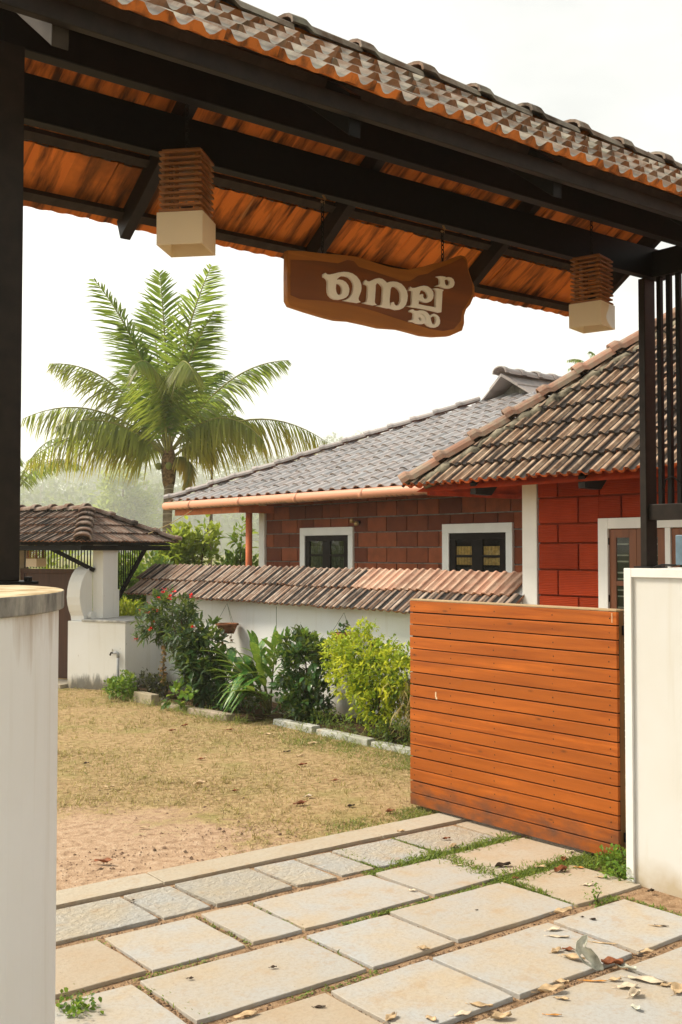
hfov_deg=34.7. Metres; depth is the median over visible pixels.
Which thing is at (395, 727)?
ground plant
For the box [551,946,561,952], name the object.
fallen leaf
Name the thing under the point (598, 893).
tiny seedling
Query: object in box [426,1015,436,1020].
fallen leaf
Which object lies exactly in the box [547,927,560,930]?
fallen leaf
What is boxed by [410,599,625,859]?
wooden gate
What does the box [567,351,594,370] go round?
palm tree
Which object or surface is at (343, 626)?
hanging pot
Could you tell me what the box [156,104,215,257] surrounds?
pendant lamp
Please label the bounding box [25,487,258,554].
hill
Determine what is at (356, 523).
wall spotlight
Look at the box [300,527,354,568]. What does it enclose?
window
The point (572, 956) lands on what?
fallen leaf
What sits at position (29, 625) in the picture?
gate pier
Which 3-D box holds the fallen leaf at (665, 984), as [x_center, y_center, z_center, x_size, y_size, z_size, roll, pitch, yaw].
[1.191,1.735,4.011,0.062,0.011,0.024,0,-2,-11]
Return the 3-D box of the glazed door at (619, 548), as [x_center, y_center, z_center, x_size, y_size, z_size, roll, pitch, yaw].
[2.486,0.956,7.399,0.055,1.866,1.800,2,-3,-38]
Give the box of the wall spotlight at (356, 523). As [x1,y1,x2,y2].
[350,518,359,525]
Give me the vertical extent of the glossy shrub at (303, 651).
0.953 m
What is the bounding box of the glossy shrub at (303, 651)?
[267,624,341,720]
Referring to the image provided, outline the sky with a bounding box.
[20,0,681,492]
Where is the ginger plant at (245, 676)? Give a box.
[200,625,294,715]
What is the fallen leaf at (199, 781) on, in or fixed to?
on the lawn at (107, 831)
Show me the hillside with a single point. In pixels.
(77, 488)
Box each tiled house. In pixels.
[162,366,561,572]
[397,307,681,773]
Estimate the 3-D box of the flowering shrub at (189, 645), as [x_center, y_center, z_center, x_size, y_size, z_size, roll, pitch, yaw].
[-1.693,1.399,11.447,0.674,1.261,1.744,2,-3,-38]
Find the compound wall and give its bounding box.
[124,563,523,725]
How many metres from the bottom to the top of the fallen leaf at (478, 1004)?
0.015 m
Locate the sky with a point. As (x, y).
(614, 67)
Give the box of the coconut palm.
[21,264,327,550]
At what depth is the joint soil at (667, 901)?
4.48 m
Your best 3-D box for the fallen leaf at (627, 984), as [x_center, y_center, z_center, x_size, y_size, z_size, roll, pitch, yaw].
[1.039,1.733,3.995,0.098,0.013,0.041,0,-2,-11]
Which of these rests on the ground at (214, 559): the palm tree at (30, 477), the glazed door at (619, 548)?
the palm tree at (30, 477)
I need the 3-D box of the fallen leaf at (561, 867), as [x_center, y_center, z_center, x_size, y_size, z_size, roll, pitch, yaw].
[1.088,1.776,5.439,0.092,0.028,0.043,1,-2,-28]
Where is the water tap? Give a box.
[109,649,118,691]
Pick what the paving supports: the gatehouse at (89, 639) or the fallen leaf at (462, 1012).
the fallen leaf at (462, 1012)
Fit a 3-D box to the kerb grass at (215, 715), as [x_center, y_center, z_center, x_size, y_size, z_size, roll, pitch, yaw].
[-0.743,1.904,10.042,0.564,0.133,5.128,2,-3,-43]
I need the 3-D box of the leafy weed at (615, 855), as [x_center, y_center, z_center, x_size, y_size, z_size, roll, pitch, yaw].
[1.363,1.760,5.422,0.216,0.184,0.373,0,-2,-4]
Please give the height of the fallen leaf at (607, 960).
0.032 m
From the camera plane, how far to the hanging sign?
4.25 m
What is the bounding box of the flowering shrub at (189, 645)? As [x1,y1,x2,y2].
[130,584,235,707]
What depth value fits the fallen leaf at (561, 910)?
4.82 m
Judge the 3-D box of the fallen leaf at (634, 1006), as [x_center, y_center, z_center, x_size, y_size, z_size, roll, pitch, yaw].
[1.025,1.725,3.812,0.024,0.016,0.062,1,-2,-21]
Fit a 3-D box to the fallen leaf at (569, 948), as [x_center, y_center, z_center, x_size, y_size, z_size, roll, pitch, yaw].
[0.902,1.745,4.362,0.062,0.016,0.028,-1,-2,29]
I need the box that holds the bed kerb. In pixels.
[133,691,411,755]
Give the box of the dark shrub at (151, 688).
[132,667,184,699]
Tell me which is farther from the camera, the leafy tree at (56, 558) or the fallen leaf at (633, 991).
the leafy tree at (56, 558)
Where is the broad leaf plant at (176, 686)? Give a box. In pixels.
[160,676,200,710]
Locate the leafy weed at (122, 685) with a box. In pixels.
[101,669,136,699]
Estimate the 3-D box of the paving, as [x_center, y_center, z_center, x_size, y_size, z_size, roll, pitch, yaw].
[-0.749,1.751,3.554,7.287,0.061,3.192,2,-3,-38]
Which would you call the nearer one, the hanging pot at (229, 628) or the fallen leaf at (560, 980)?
the fallen leaf at (560, 980)
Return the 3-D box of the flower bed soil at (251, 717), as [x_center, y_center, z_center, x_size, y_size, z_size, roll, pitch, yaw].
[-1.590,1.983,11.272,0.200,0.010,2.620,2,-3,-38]
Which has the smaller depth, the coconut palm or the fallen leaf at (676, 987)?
the fallen leaf at (676, 987)
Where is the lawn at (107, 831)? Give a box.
[56,678,625,890]
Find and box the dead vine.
[158,642,167,684]
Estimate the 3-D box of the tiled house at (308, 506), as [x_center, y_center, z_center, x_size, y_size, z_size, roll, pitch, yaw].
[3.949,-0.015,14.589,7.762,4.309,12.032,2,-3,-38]
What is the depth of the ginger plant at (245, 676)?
10.45 m
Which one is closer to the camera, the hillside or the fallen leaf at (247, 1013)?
the fallen leaf at (247, 1013)
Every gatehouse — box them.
[0,0,681,584]
[19,503,181,689]
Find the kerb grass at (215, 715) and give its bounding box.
[111,691,410,755]
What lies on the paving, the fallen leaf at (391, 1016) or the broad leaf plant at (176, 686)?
the fallen leaf at (391, 1016)
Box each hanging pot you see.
[215,604,238,644]
[333,613,356,641]
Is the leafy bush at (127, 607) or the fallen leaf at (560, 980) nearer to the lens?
the fallen leaf at (560, 980)
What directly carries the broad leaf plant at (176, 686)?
on the lawn at (107, 831)
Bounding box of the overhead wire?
[148,510,192,533]
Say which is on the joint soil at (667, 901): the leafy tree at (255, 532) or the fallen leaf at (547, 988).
the fallen leaf at (547, 988)
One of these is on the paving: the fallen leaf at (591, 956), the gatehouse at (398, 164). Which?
the fallen leaf at (591, 956)
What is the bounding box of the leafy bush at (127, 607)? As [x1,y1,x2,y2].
[92,595,144,615]
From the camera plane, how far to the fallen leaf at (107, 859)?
5.60 m
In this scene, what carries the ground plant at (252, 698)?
on the flower bed soil at (360, 730)
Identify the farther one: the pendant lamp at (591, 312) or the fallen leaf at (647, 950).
the pendant lamp at (591, 312)
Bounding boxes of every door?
[20,568,74,678]
[598,517,681,768]
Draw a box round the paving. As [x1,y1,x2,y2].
[55,812,681,1023]
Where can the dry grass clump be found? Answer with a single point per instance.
(403, 698)
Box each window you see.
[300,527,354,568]
[442,522,514,572]
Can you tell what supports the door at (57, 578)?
in the gatehouse at (89, 639)
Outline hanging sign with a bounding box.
[283,195,473,337]
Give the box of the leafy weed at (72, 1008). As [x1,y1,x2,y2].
[56,987,103,1017]
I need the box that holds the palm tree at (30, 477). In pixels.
[20,438,83,491]
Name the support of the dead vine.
hanging from the flowering shrub at (189, 645)
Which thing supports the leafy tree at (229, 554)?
on the ground at (214, 559)
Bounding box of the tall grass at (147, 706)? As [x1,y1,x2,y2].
[71,691,241,723]
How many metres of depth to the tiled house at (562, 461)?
8.34 m
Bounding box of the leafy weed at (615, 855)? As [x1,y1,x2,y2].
[588,843,633,880]
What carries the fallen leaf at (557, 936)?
on the paving
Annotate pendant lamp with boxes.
[26,550,45,566]
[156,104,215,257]
[569,221,614,333]
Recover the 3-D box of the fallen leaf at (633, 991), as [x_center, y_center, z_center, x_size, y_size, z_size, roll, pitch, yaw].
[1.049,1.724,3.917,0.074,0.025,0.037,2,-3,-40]
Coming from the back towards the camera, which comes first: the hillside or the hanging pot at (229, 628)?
the hillside
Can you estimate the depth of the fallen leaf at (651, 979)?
4.06 m
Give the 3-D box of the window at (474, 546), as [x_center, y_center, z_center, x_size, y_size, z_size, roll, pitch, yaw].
[1.572,0.634,12.538,0.065,1.007,1.125,2,-3,-38]
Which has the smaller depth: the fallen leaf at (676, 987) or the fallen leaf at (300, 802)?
the fallen leaf at (676, 987)
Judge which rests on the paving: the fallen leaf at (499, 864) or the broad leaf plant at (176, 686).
the fallen leaf at (499, 864)
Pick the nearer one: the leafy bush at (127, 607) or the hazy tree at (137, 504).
the leafy bush at (127, 607)
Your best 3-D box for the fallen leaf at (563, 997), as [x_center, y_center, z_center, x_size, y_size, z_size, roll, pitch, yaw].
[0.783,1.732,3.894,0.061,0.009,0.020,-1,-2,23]
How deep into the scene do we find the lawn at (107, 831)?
7.18 m
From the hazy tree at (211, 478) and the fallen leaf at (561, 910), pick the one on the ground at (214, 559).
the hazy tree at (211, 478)
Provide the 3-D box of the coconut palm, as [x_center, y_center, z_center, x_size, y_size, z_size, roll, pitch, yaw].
[-4.200,-1.502,25.916,4.675,8.199,6.639,4,-5,-65]
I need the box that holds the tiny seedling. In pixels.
[584,881,604,907]
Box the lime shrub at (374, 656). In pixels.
[317,616,412,740]
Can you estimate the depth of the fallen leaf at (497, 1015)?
3.73 m
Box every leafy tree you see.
[29,550,88,568]
[92,550,174,615]
[143,514,224,566]
[213,514,258,566]
[252,531,258,565]
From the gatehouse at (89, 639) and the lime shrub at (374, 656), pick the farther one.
the gatehouse at (89, 639)
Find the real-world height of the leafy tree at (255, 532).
2.184 m
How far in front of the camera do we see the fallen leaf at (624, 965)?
4.16 m
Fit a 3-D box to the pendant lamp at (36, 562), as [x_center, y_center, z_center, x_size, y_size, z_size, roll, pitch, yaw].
[-3.689,0.516,13.219,0.170,0.292,0.170,-1,-2,28]
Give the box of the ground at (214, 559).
[29,555,625,785]
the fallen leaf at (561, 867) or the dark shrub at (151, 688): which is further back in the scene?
the dark shrub at (151, 688)
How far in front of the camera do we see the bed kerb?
9.76 m
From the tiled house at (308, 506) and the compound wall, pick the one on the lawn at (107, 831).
the compound wall
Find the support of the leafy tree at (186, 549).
on the ground at (214, 559)
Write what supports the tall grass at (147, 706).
on the lawn at (107, 831)
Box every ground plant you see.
[202,686,335,723]
[306,703,411,746]
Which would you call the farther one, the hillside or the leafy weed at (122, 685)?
the hillside
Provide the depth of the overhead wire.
14.92 m
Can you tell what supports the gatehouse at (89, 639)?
on the lawn at (107, 831)
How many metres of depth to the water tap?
12.40 m
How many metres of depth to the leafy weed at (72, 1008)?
3.80 m
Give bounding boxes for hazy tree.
[86,461,162,554]
[205,396,235,565]
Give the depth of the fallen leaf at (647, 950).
4.34 m
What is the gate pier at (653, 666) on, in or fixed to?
on the joint soil at (667, 901)
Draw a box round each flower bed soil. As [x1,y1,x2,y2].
[132,694,265,720]
[133,683,411,745]
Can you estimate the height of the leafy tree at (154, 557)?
1.888 m
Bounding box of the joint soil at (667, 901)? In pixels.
[55,786,681,1023]
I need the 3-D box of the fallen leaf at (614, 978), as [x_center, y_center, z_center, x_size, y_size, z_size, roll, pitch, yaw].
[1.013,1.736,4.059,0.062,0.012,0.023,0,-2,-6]
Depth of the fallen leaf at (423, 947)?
4.38 m
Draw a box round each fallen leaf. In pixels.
[91,857,112,862]
[189,779,207,784]
[228,1010,257,1019]
[289,800,305,805]
[383,1011,396,1022]
[417,945,429,948]
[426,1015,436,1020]
[454,1010,471,1015]
[466,1001,492,1006]
[485,1011,511,1019]
[495,861,510,866]
[533,983,564,992]
[544,935,568,936]
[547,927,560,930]
[550,906,572,913]
[551,864,566,872]
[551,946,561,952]
[552,996,568,999]
[554,978,568,982]
[559,953,584,959]
[561,946,574,950]
[575,934,603,970]
[601,956,623,964]
[606,977,621,980]
[612,982,637,987]
[613,963,636,969]
[622,975,666,982]
[628,987,640,997]
[631,1004,640,1009]
[637,948,654,952]
[657,982,672,985]
[670,982,681,995]
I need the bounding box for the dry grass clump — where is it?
[382,679,411,739]
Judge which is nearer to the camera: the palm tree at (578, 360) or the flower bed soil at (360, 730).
the flower bed soil at (360, 730)
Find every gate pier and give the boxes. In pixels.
[0,585,63,1023]
[624,567,681,897]
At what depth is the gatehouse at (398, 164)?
3.83 m
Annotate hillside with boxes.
[20,431,368,552]

